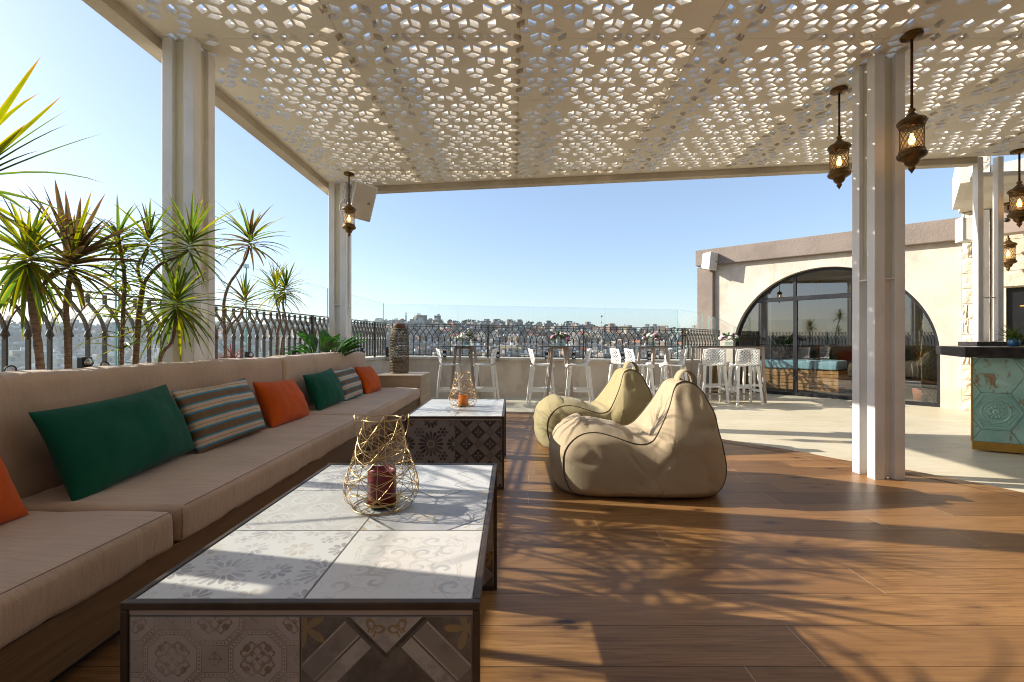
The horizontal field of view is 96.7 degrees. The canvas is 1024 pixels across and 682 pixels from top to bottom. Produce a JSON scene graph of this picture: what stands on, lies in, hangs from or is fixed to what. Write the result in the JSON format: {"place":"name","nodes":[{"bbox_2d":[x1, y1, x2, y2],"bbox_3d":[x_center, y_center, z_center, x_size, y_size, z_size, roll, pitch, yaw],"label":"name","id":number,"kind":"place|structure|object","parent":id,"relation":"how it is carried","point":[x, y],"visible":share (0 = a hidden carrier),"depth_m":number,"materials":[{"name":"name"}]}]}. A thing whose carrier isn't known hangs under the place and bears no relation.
{"place":"outdoors","nodes":[
{"label":"outdoors","id":0,"kind":"place"},
{"bbox_2d":[0,0,1023,331],"label":"sky","id":1,"kind":"structure","parent":0,"point":[596,250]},
{"bbox_2d":[54,412,1023,681],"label":"deck floor","id":2,"kind":"structure","parent":0,"point":[762,564],"depth_m":2.26,"materials":[{"name":"brown wood"}]},
{"bbox_2d":[0,351,419,681],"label":"sofa","id":3,"kind":"object","parent":2,"relation":"on","point":[74,574],"visible":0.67,"depth_m":2.19,"materials":[{"name":"beige fabric"}]},
{"bbox_2d":[0,456,28,524],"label":"throw pillow","id":4,"kind":"object","parent":3,"relation":"on","point":[12,506],"visible":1,"depth_m":1.86,"materials":[{"name":"orange fabric"}]},
{"bbox_2d":[28,384,194,500],"bbox_3d":[-2.159,0.520,2.555,0.257,0.470,0.920,-22,4,-3],"label":"throw pillow","id":5,"kind":"object","parent":3,"relation":"on","point":[95,447],"visible":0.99,"depth_m":2.33,"materials":[{"name":"green fabric"}]},
{"bbox_2d":[171,378,265,453],"bbox_3d":[-2.148,0.527,3.400,0.250,0.460,0.800,-22,1,2],"label":"throw pillow","id":6,"kind":"object","parent":3,"relation":"on","point":[218,415],"visible":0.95,"depth_m":3.22,"materials":[{"name":"fabric"}]},
{"bbox_2d":[252,379,308,427],"bbox_3d":[-2.151,0.560,4.280,0.244,0.430,0.800,-24,-1,-4],"label":"throw pillow","id":7,"kind":"object","parent":3,"relation":"on","point":[281,402],"visible":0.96,"depth_m":4.05,"materials":[{"name":"orange fabric"}]},
{"bbox_2d":[303,368,344,410],"bbox_3d":[-2.148,0.539,5.240,0.226,0.430,0.740,-22,2,2],"label":"throw pillow","id":8,"kind":"object","parent":3,"relation":"on","point":[324,389],"visible":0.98,"depth_m":5.04,"materials":[{"name":"green fabric"}]},
{"bbox_2d":[334,366,362,400],"bbox_3d":[-2.149,0.545,5.980,0.204,0.420,0.700,-22,2,0],"label":"throw pillow","id":9,"kind":"object","parent":3,"relation":"on","point":[350,381],"visible":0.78,"depth_m":5.82,"materials":[{"name":"fabric"}]},
{"bbox_2d":[355,366,380,393],"bbox_3d":[-2.129,0.559,6.750,0.225,0.430,0.740,-24,-1,-2],"label":"throw pillow","id":10,"kind":"object","parent":3,"relation":"on","point":[369,378],"visible":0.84,"depth_m":6.52,"materials":[{"name":"orange fabric"}]},
{"bbox_2d":[120,463,496,681],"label":"coffee table","id":11,"kind":"object","parent":2,"relation":"on","point":[314,577],"visible":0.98,"depth_m":1.06,"materials":[{"name":"grey tile"}]},
{"bbox_2d":[343,413,418,515],"bbox_3d":[-0.466,0.422,1.630,0.264,0.325,0.262,0,0,-9],"label":"wire lantern","id":12,"kind":"object","parent":11,"relation":"on","point":[398,494],"visible":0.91,"depth_m":1.58,"materials":[{"name":"gold metal"}]},
{"bbox_2d":[367,464,395,505],"bbox_3d":[-0.466,0.510,1.630,0.101,0.125,0.100,0,0,-36],"label":"candle","id":13,"kind":"object","parent":12,"relation":"on","point":[380,481],"visible":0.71,"depth_m":1.59,"materials":[{"name":"red wax"}]},
{"bbox_2d":[376,372,430,406],"bbox_3d":[-2.060,0.868,7.890,1.140,0.625,0.880,0,0,0],"label":"side box","id":14,"kind":"object","parent":2,"relation":"on","point":[421,380],"visible":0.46,"depth_m":7.46,"materials":[{"name":"wood"}]},
{"bbox_2d":[390,323,408,373],"bbox_3d":[-1.984,0.118,8.019,0.336,0.878,0.337,0,0,0],"label":"rattan lantern","id":15,"kind":"object","parent":14,"relation":"on","point":[398,327],"visible":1,"depth_m":7.92,"materials":[{"name":"brown wicker"}]},
{"bbox_2d":[405,399,505,489],"bbox_3d":[-0.461,0.894,4.202,0.795,0.588,1.115,0,0,0],"label":"coffee table","id":16,"kind":"object","parent":2,"relation":"on","point":[441,431],"visible":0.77,"depth_m":3.65,"materials":[{"name":"grey tile"}]},
{"bbox_2d":[449,371,476,406],"bbox_3d":[-0.458,0.437,4.240,0.262,0.325,0.264,0,0,38],"label":"wire lantern","id":17,"kind":"object","parent":16,"relation":"on","point":[459,392],"visible":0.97,"depth_m":4.19,"materials":[{"name":"brown metal"}]},
{"bbox_2d":[458,394,467,404],"bbox_3d":[-0.452,0.539,4.240,0.092,0.098,0.092,0,0,-20],"label":"candle","id":18,"kind":"object","parent":17,"relation":"on","point":[463,397],"visible":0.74,"depth_m":4.20,"materials":[{"name":"orange wax"}]},
{"bbox_2d":[82,0,1023,479],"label":"pergola","id":19,"kind":"object","parent":2,"relation":"on","point":[496,128],"visible":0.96,"depth_m":4.09,"materials":[{"name":"paint"}]},
{"bbox_2d":[342,171,355,236],"bbox_3d":[-2.400,-2.006,6.700,0.203,0.948,0.202,0,0,-37],"label":"hanging lantern","id":20,"kind":"object","parent":19,"relation":"hanging from","point":[350,209],"visible":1,"depth_m":6.66,"materials":[{"name":"gold metal"}]},
{"bbox_2d":[349,181,377,221],"bbox_3d":[-2.404,-2.242,7.194,0.334,0.554,0.505,7,20,-36],"label":"loudspeaker","id":21,"kind":"object","parent":19,"relation":"hanging from","point":[362,198],"visible":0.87,"depth_m":7.01,"materials":[{"name":"white plastic"}]},
{"bbox_2d":[827,85,851,188],"bbox_3d":[3.215,-1.986,4.470,0.203,0.988,0.202,0,0,-9],"label":"hanging lantern","id":22,"kind":"object","parent":19,"relation":"hanging from","point":[839,175],"visible":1,"depth_m":4.44,"materials":[{"name":"gold metal"}]},
{"bbox_2d":[896,28,928,173],"bbox_3d":[3.225,-1.916,3.670,0.203,1.128,0.202,0,0,-19],"label":"hanging lantern","id":23,"kind":"object","parent":19,"relation":"hanging from","point":[910,157],"visible":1,"depth_m":3.65,"materials":[{"name":"gold metal"}]},
{"bbox_2d":[1007,148,1023,227],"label":"hanging lantern","id":24,"kind":"object","parent":19,"relation":"hanging from","point":[1017,215],"visible":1,"depth_m":5.89,"materials":[{"name":"gold metal"}]},
{"bbox_2d":[533,361,651,447],"bbox_3d":[0.958,0.714,5.359,1.396,0.958,0.949,0,0,-4],"label":"bean bag","id":25,"kind":"object","parent":2,"relation":"on","point":[623,397],"visible":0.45,"depth_m":5.06,"materials":[{"name":"beige fabric"}]},
{"bbox_2d":[549,369,726,497],"bbox_3d":[1.007,0.714,3.842,1.391,0.958,0.962,0,0,2],"label":"bean bag","id":26,"kind":"object","parent":2,"relation":"on","point":[667,442],"visible":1,"depth_m":3.43,"materials":[{"name":"beige fabric"}]},
{"bbox_3d":[-3.075,0.801,3.200,0.750,0.772,7.600,0,0,0],"label":"planter","id":27,"kind":"object","parent":2,"relation":"on","visible":0},
{"bbox_2d":[3,365,17,371],"bbox_3d":[-2.879,0.239,2.621,0.054,0.208,0.080,0,0,-30],"label":"spotlight","id":28,"kind":"object","parent":27,"relation":"on","point":[10,368],"visible":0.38,"depth_m":2.60,"materials":[{"name":"black plastic"}]},
{"bbox_2d":[0,58,102,294],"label":"dracaena","id":29,"kind":"object","parent":27,"relation":"on","point":[5,143],"visible":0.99,"depth_m":2.29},
{"bbox_2d":[0,198,111,369],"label":"dracaena","id":30,"kind":"object","parent":27,"relation":"on","point":[17,277],"visible":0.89,"depth_m":2.70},
{"bbox_2d":[0,180,159,368],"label":"dracaena","id":31,"kind":"object","parent":27,"relation":"on","point":[82,246],"visible":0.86,"depth_m":2.92,"materials":[{"name":"green plant"}]},
{"bbox_2d":[60,196,173,365],"bbox_3d":[-2.797,-0.272,3.245,0.668,1.456,0.627,0,0,18],"label":"dracaena","id":32,"kind":"object","parent":27,"relation":"on","point":[123,269],"visible":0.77,"depth_m":3.24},
{"bbox_2d":[99,192,252,364],"bbox_3d":[-2.515,-0.368,3.395,1.010,1.538,0.808,0,0,0],"label":"dracaena","id":33,"kind":"object","parent":27,"relation":"on","point":[191,227],"visible":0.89,"depth_m":3.38,"materials":[{"name":"green plant"}]},
{"bbox_2d":[112,247,244,362],"bbox_3d":[-2.572,-0.147,3.484,0.816,1.102,0.798,0,0,23],"label":"dracaena","id":34,"kind":"object","parent":27,"relation":"on","point":[173,317],"visible":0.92,"depth_m":3.46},
{"bbox_2d":[215,343,251,358],"bbox_3d":[-2.777,0.202,4.550,0.494,0.399,0.493,0,0,-43],"label":"cordyline","id":35,"kind":"object","parent":27,"relation":"on","point":[231,355],"visible":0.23,"depth_m":4.57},
{"bbox_2d":[215,201,288,357],"bbox_3d":[-2.519,-0.475,4.410,0.759,1.752,0.750,0,0,-14],"label":"dracaena","id":36,"kind":"object","parent":27,"relation":"on","point":[250,231],"visible":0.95,"depth_m":4.39,"materials":[{"name":"green plant"}]},
{"bbox_2d":[253,259,311,354],"bbox_3d":[-2.752,-0.299,5.425,0.740,1.399,0.720,0,0,0],"label":"dracaena","id":37,"kind":"object","parent":27,"relation":"on","point":[283,297],"visible":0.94,"depth_m":5.39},
{"bbox_2d":[272,327,367,355],"bbox_3d":[-2.741,0.102,6.481,1.291,0.606,1.065,0,0,43],"label":"broad leaf plant","id":38,"kind":"object","parent":27,"relation":"on","point":[329,343],"visible":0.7,"depth_m":6.33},
{"bbox_2d":[430,392,1023,492],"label":"terrace floor","id":39,"kind":"structure","parent":0,"point":[938,441],"depth_m":6.00,"materials":[{"name":"tile"}]},
{"bbox_2d":[365,356,389,371],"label":"parapet wall","id":40,"kind":"structure","parent":39,"relation":"on","point":[379,364],"depth_m":9.12,"materials":[{"name":"paint"}]},
{"bbox_2d":[1,200,115,367],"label":"glass screen","id":41,"kind":"object","parent":40,"relation":"attached to","point":[83,362],"visible":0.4,"depth_m":3.36,"materials":[{"name":"clear glass"}]},
{"bbox_2d":[116,236,253,365],"bbox_3d":[-3.187,-0.277,4.791,0.392,1.364,1.697,0,0,6],"label":"glass screen","id":42,"kind":"object","parent":40,"relation":"attached to","point":[246,353],"visible":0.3,"depth_m":5.15,"materials":[{"name":"clear glass"}]},
{"bbox_2d":[0,283,389,371],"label":"railing","id":43,"kind":"object","parent":40,"relation":"on","point":[27,334],"visible":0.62,"depth_m":4.85,"materials":[{"name":"metal"}]},
{"bbox_2d":[257,269,334,354],"bbox_3d":[-3.000,-0.261,6.599,0.380,1.332,1.992,0,0,6],"label":"glass screen","id":44,"kind":"object","parent":40,"relation":"attached to","point":[295,352],"visible":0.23,"depth_m":7.05,"materials":[{"name":"clear glass"}]},
{"bbox_2d":[357,296,389,360],"bbox_3d":[-2.779,-0.241,8.813,0.380,1.293,2.442,0,0,6],"label":"glass screen","id":45,"kind":"object","parent":40,"relation":"attached to","point":[387,352],"visible":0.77,"depth_m":9.38,"materials":[{"name":"clear glass"}]},
{"bbox_2d":[435,348,462,398],"bbox_3d":[-1.210,0.666,8.718,0.519,1.071,0.486,0,0,-10],"label":"bar stool","id":46,"kind":"object","parent":39,"relation":"on","point":[442,389],"visible":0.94,"depth_m":8.53,"materials":[{"name":"white plastic"}]},
{"bbox_2d":[440,346,485,398],"bbox_3d":[-0.900,0.644,8.800,0.800,1.118,0.800,0,0,5],"label":"bar table","id":47,"kind":"object","parent":39,"relation":"on","point":[460,348],"visible":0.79,"depth_m":8.55,"materials":[{"name":"beige metal"}]},
{"bbox_2d":[456,331,477,343],"bbox_3d":[-0.865,-0.061,8.744,0.439,0.290,0.432,0,0,33],"label":"flower arrangement","id":48,"kind":"object","parent":47,"relation":"on","point":[465,336],"visible":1,"depth_m":8.66,"materials":[{"name":"white plant"}]},
{"bbox_2d":[470,348,499,398],"bbox_3d":[-0.520,0.666,8.799,0.519,1.071,0.486,0,0,6],"label":"bar stool","id":49,"kind":"object","parent":39,"relation":"on","point":[493,373],"visible":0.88,"depth_m":8.65,"materials":[{"name":"white plastic"}]},
{"bbox_2d":[391,355,685,396],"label":"parapet wall","id":50,"kind":"structure","parent":39,"relation":"on","point":[512,375],"depth_m":9.80,"materials":[{"name":"paint"}]},
{"bbox_2d":[457,305,524,361],"bbox_3d":[-0.397,-0.181,9.866,1.614,1.245,0.380,0,0,0],"label":"glass screen","id":51,"kind":"object","parent":50,"relation":"attached to","point":[498,354],"visible":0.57,"depth_m":9.72,"materials":[{"name":"clear glass"}]},
{"bbox_2d":[389,323,683,360],"bbox_3d":[0.528,0.184,9.854,6.393,1.051,0.061,1,0,0],"label":"railing","id":52,"kind":"object","parent":50,"relation":"on","point":[561,328],"visible":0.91,"depth_m":9.85,"materials":[{"name":"metal"}]},
{"bbox_2d":[545,307,575,362],"bbox_3d":[1.222,-0.151,9.866,1.607,1.238,0.380,0,0,0],"label":"glass screen","id":53,"kind":"object","parent":50,"relation":"attached to","point":[573,355],"visible":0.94,"depth_m":9.70,"materials":[{"name":"clear glass"}]},
{"bbox_2d":[620,308,670,362],"bbox_3d":[2.836,-0.122,9.866,1.605,1.231,0.380,0,0,0],"label":"glass screen","id":54,"kind":"object","parent":50,"relation":"attached to","point":[648,356],"visible":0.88,"depth_m":9.70,"materials":[{"name":"clear glass"}]},
{"bbox_2d":[526,348,554,405],"bbox_3d":[0.550,0.666,8.739,0.519,1.071,0.486,0,0,-4],"label":"bar stool","id":55,"kind":"object","parent":39,"relation":"on","point":[531,388],"visible":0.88,"depth_m":8.54,"materials":[{"name":"white plastic"}]},
{"bbox_2d":[538,346,581,397],"bbox_3d":[0.900,0.644,8.800,0.780,1.118,0.800,0,0,0],"label":"bar table","id":56,"kind":"object","parent":39,"relation":"on","point":[550,360],"visible":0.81,"depth_m":8.55,"materials":[{"name":"beige metal"}]},
{"bbox_2d":[550,331,570,342],"bbox_3d":[0.936,-0.060,8.723,0.436,0.287,0.414,0,0,22],"label":"flower arrangement","id":57,"kind":"object","parent":56,"relation":"on","point":[562,335],"visible":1,"depth_m":8.67,"materials":[{"name":"pink plant"}]},
{"bbox_2d":[565,348,593,401],"bbox_3d":[1.290,0.666,8.720,0.519,1.071,0.486,0,0,2],"label":"bar stool","id":58,"kind":"object","parent":39,"relation":"on","point":[588,377],"visible":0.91,"depth_m":8.56,"materials":[{"name":"white plastic"}]},
{"bbox_2d":[608,348,637,380],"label":"bar stool","id":59,"kind":"object","parent":39,"relation":"on","point":[614,361],"visible":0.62,"depth_m":8.97,"materials":[{"name":"white plastic"}]},
{"bbox_2d":[624,348,654,395],"bbox_3d":[2.360,0.666,8.549,0.519,1.071,0.486,0,0,-8],"label":"bar stool","id":60,"kind":"object","parent":39,"relation":"on","point":[642,365],"visible":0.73,"depth_m":8.39,"materials":[{"name":"white plastic"}]},
{"bbox_2d":[631,346,683,396],"bbox_3d":[2.740,0.644,8.850,0.800,1.118,0.800,0,0,-18],"label":"bar table","id":61,"kind":"object","parent":39,"relation":"on","point":[652,348],"visible":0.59,"depth_m":8.65,"materials":[{"name":"beige metal"}]},
{"bbox_2d":[641,332,663,341],"bbox_3d":[2.714,-0.058,8.796,0.419,0.285,0.418,0,0,-13],"label":"flower arrangement","id":62,"kind":"object","parent":61,"relation":"on","point":[655,336],"visible":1,"depth_m":8.71,"materials":[{"name":"pink plant"}]},
{"bbox_2d":[646,348,672,389],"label":"bar stool","id":63,"kind":"object","parent":39,"relation":"on","point":[648,372],"visible":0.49,"depth_m":9.22,"materials":[{"name":"white plastic"}]},
{"bbox_2d":[659,348,687,383],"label":"bar stool","id":64,"kind":"object","parent":39,"relation":"on","point":[664,368],"visible":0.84,"depth_m":8.66,"materials":[{"name":"white plastic"}]},
{"bbox_2d":[670,358,717,392],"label":"parapet wall","id":65,"kind":"structure","parent":39,"relation":"on","point":[696,362],"depth_m":10.28,"materials":[{"name":"paint"}]},
{"bbox_2d":[681,328,719,359],"bbox_3d":[4.339,0.075,10.415,1.772,0.716,0.061,1,0,-41],"label":"railing","id":66,"kind":"object","parent":65,"relation":"on","point":[704,338],"visible":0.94,"depth_m":10.34,"materials":[{"name":"metal"}]},
{"bbox_2d":[697,348,729,404],"bbox_3d":[3.919,0.666,8.910,0.486,1.071,0.519,0,0,8],"label":"bar stool","id":67,"kind":"object","parent":39,"relation":"on","point":[718,365],"visible":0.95,"depth_m":8.74,"materials":[{"name":"white plastic"}]},
{"bbox_2d":[705,350,732,398],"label":"bar stool","id":68,"kind":"object","parent":39,"relation":"on","point":[710,377],"visible":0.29,"depth_m":9.54,"materials":[{"name":"white plastic"}]},
{"bbox_2d":[713,365,727,392],"bbox_3d":[4.860,0.840,10.550,0.360,0.720,0.360,0,0,-20],"label":"litter bin","id":69,"kind":"object","parent":39,"relation":"on","point":[715,375],"visible":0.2,"depth_m":10.47,"materials":[{"name":"gold metal"}]},
{"bbox_2d":[690,346,769,402],"bbox_3d":[4.360,0.645,9.250,1.360,1.111,0.740,0,0,4],"label":"bar table","id":70,"kind":"object","parent":39,"relation":"on","point":[702,348],"visible":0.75,"depth_m":8.93,"materials":[{"name":"beige metal"}]},
{"bbox_2d":[718,332,739,344],"bbox_3d":[4.390,-0.056,9.219,0.422,0.289,0.433,0,0,41],"label":"flower arrangement","id":71,"kind":"object","parent":70,"relation":"on","point":[729,336],"visible":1,"depth_m":9.18,"materials":[{"name":"pink plant"}]},
{"bbox_2d":[726,349,763,405],"bbox_3d":[4.439,0.666,8.690,0.486,1.071,0.519,0,0,4],"label":"bar stool","id":72,"kind":"object","parent":39,"relation":"on","point":[737,387],"visible":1,"depth_m":8.53,"materials":[{"name":"white plastic"}]},
{"bbox_2d":[732,349,766,399],"bbox_3d":[4.980,0.666,9.560,0.486,1.071,0.519,0,0,2],"label":"bar stool","id":73,"kind":"object","parent":39,"relation":"on","point":[753,374],"visible":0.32,"depth_m":9.70,"materials":[{"name":"white plastic"}]},
{"bbox_2d":[695,217,963,409],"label":"arched building","id":74,"kind":"structure","parent":39,"relation":"on","point":[798,291],"depth_m":10.64,"materials":[{"name":"beige paint"}]},
{"bbox_2d":[700,252,717,270],"bbox_3d":[4.801,-1.952,11.068,0.333,0.424,0.275,0,6,-38],"label":"loudspeaker","id":75,"kind":"object","parent":74,"relation":"attached to","point":[709,260],"visible":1,"depth_m":10.97,"materials":[{"name":"white plastic"}]},
{"bbox_2d":[771,330,803,385],"bbox_3d":[6.887,0.447,11.438,0.810,1.498,0.875,0,0,0],"label":"indoor plant","id":76,"kind":"object","parent":74,"relation":"in","point":[785,350],"visible":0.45,"depth_m":11.39,"materials":[{"name":"green plant"}]},
{"bbox_2d":[739,358,848,395],"bbox_3d":[6.561,0.794,10.726,0.863,0.772,2.090,0,0,-41],"label":"wooden sofa","id":77,"kind":"object","parent":74,"relation":"in","point":[831,366],"visible":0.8,"depth_m":10.12,"materials":[{"name":"brown wood"}]},
{"bbox_2d":[813,327,851,388],"bbox_3d":[7.555,0.381,10.784,0.844,1.630,0.908,0,0,33],"label":"indoor plant","id":78,"kind":"object","parent":74,"relation":"in","point":[830,346],"visible":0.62,"depth_m":10.78,"materials":[{"name":"plant"}]},
{"bbox_2d":[735,267,939,406],"bbox_3d":[6.633,-0.182,9.677,0.070,2.760,3.644,0,0,-41],"label":"window frame","id":79,"kind":"structure","parent":74,"relation":"in","point":[794,298],"depth_m":10.03,"materials":[{"name":"black metal"}]},
{"bbox_2d":[905,313,936,400],"bbox_3d":[8.373,0.308,9.259,0.904,1.776,0.800,0,0,8],"label":"indoor plant","id":80,"kind":"object","parent":74,"relation":"in","point":[917,393],"visible":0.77,"depth_m":9.25,"materials":[{"name":"plant"}]},
{"bbox_2d":[905,360,936,402],"bbox_3d":[8.043,0.783,8.958,0.510,0.826,0.345,0,0,-23],"label":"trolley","id":81,"kind":"object","parent":74,"relation":"in","point":[918,384],"visible":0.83,"depth_m":8.87,"materials":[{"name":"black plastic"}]},
{"bbox_2d":[929,324,936,391],"bbox_3d":[10.152,-0.252,10.962,0.100,2.896,0.160,0,0,-41],"label":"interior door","id":82,"kind":"structure","parent":74,"relation":"in","point":[932,361],"depth_m":10.94,"materials":[{"name":"wood"}]},
{"bbox_2d":[936,346,1023,453],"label":"bar counter","id":83,"kind":"object","parent":39,"relation":"on","point":[997,398],"visible":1,"depth_m":4.91,"materials":[{"name":"teal tile"}]},
{"bbox_2d":[958,342,1007,345],"bbox_3d":[6.395,0.029,6.170,0.450,0.056,0.260,0,0,0],"label":"post base","id":84,"kind":"object","parent":83,"relation":"on","point":[982,344],"visible":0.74,"depth_m":6.04,"materials":[{"name":"metal"}]},
{"bbox_2d":[973,156,1003,341],"bbox_3d":[6.412,-1.239,6.175,0.325,2.478,0.190,0,0,0],"label":"twin post","id":85,"kind":"object","parent":84,"relation":"on","point":[981,275],"visible":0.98,"depth_m":6.10,"materials":[{"name":"white paint"}]},
{"bbox_2d":[991,324,1023,345],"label":"potted plant","id":86,"kind":"object","parent":83,"relation":"on","point":[1013,339],"visible":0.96,"depth_m":5.41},
{"bbox_2d":[952,156,1023,410],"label":"stone building","id":87,"kind":"structure","parent":39,"relation":"on","point":[962,191],"depth_m":7.64,"materials":[{"name":"stone"}]},
{"bbox_2d":[955,215,972,243],"bbox_3d":[7.296,-1.800,7.320,0.166,0.411,0.251,0,0,20],"label":"loudspeaker","id":88,"kind":"object","parent":87,"relation":"attached to","point":[964,230],"visible":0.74,"depth_m":7.25,"materials":[{"name":"white plastic"}]},
{"bbox_2d":[1004,202,1017,270],"bbox_3d":[8.070,-1.692,7.400,0.213,1.114,0.212,0,0,-31],"label":"hanging lantern","id":89,"kind":"object","parent":87,"relation":"hanging from","point":[1008,245],"visible":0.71,"depth_m":7.36,"materials":[{"name":"gold metal"}]},
{"bbox_2d":[1004,208,1023,235],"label":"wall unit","id":90,"kind":"structure","parent":87,"relation":"attached to","point":[1011,227],"depth_m":6.71,"materials":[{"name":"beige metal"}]},
{"bbox_2d":[1006,287,1023,341],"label":"window frame","id":91,"kind":"structure","parent":87,"relation":"in","point":[1009,291],"depth_m":7.63,"materials":[{"name":"black metal"}]},
{"bbox_2d":[519,412,1023,496],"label":"deck border floor","id":92,"kind":"structure","parent":0,"point":[989,487],"depth_m":4.08,"materials":[{"name":"stone"}]},
{"bbox_3d":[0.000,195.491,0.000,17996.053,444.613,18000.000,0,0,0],"label":"terrain","id":93,"kind":"structure","parent":0,"visible":0},
{"bbox_2d":[0,356,24,368],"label":"hill house","id":94,"kind":"structure","parent":93,"relation":"on","point":[12,360],"depth_m":303.85,"materials":[{"name":"concrete"}]},
{"bbox_2d":[8,342,32,349],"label":"hill house","id":95,"kind":"structure","parent":93,"relation":"on","point":[16,345],"depth_m":356.71,"materials":[{"name":"concrete"}]},
{"bbox_2d":[46,362,63,369],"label":"hill house","id":96,"kind":"structure","parent":93,"relation":"on","point":[58,366],"depth_m":308.79,"materials":[{"name":"concrete"}]},
{"bbox_2d":[53,323,73,336],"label":"hill house","id":97,"kind":"structure","parent":93,"relation":"on","point":[58,332],"depth_m":400.05,"materials":[{"name":"concrete"}]},
{"bbox_2d":[91,354,108,364],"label":"hill house","id":98,"kind":"structure","parent":93,"relation":"on","point":[98,359],"depth_m":341.87,"materials":[{"name":"concrete"}]},
{"bbox_2d":[107,353,127,362],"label":"hill house","id":99,"kind":"structure","parent":93,"relation":"on","point":[110,358],"depth_m":345.51,"materials":[{"name":"concrete"}]},
{"bbox_2d":[222,328,239,340],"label":"hill house","id":100,"kind":"structure","parent":93,"relation":"on","point":[237,334],"depth_m":470.01,"materials":[{"name":"concrete"}]},
{"bbox_2d":[261,338,274,351],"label":"hill house","id":101,"kind":"structure","parent":93,"relation":"on","point":[267,344],"depth_m":448.35,"materials":[{"name":"concrete"}]},
{"bbox_2d":[280,338,298,349],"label":"hill house","id":102,"kind":"structure","parent":93,"relation":"on","point":[286,341],"depth_m":440.07,"materials":[{"name":"concrete"}]},
{"bbox_2d":[0,318,689,371],"bbox_3d":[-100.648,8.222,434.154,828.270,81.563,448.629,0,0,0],"label":"town houses","id":103,"kind":"structure","parent":93,"relation":"on","point":[58,346],"depth_m":465.14,"materials":[{"name":"tile"}]},
{"bbox_2d":[10,318,686,356],"bbox_3d":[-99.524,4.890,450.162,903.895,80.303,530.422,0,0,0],"label":"town trees","id":104,"kind":"object","parent":93,"relation":"on","point":[466,321],"visible":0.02,"depth_m":615.26,"materials":[{"name":"green plant"}]},
{"bbox_2d":[411,317,424,323],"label":"hill house","id":105,"kind":"structure","parent":93,"relation":"on","point":[419,320],"depth_m":613.71,"materials":[{"name":"concrete"}]},
{"bbox_2d":[501,342,522,348],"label":"hill house","id":106,"kind":"structure","parent":93,"relation":"on","point":[511,345],"depth_m":435.89,"materials":[{"name":"concrete"}]},
{"bbox_2d":[508,334,523,340],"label":"hill house","id":107,"kind":"structure","parent":93,"relation":"on","point":[521,338],"depth_m":508.01,"materials":[{"name":"concrete"}]},
{"bbox_2d":[566,332,581,343],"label":"hill house","id":108,"kind":"structure","parent":93,"relation":"on","point":[576,339],"depth_m":518.96,"materials":[{"name":"concrete"}]},
{"bbox_2d":[628,343,644,358],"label":"apartment block","id":109,"kind":"structure","parent":93,"relation":"on","point":[642,351],"depth_m":409.93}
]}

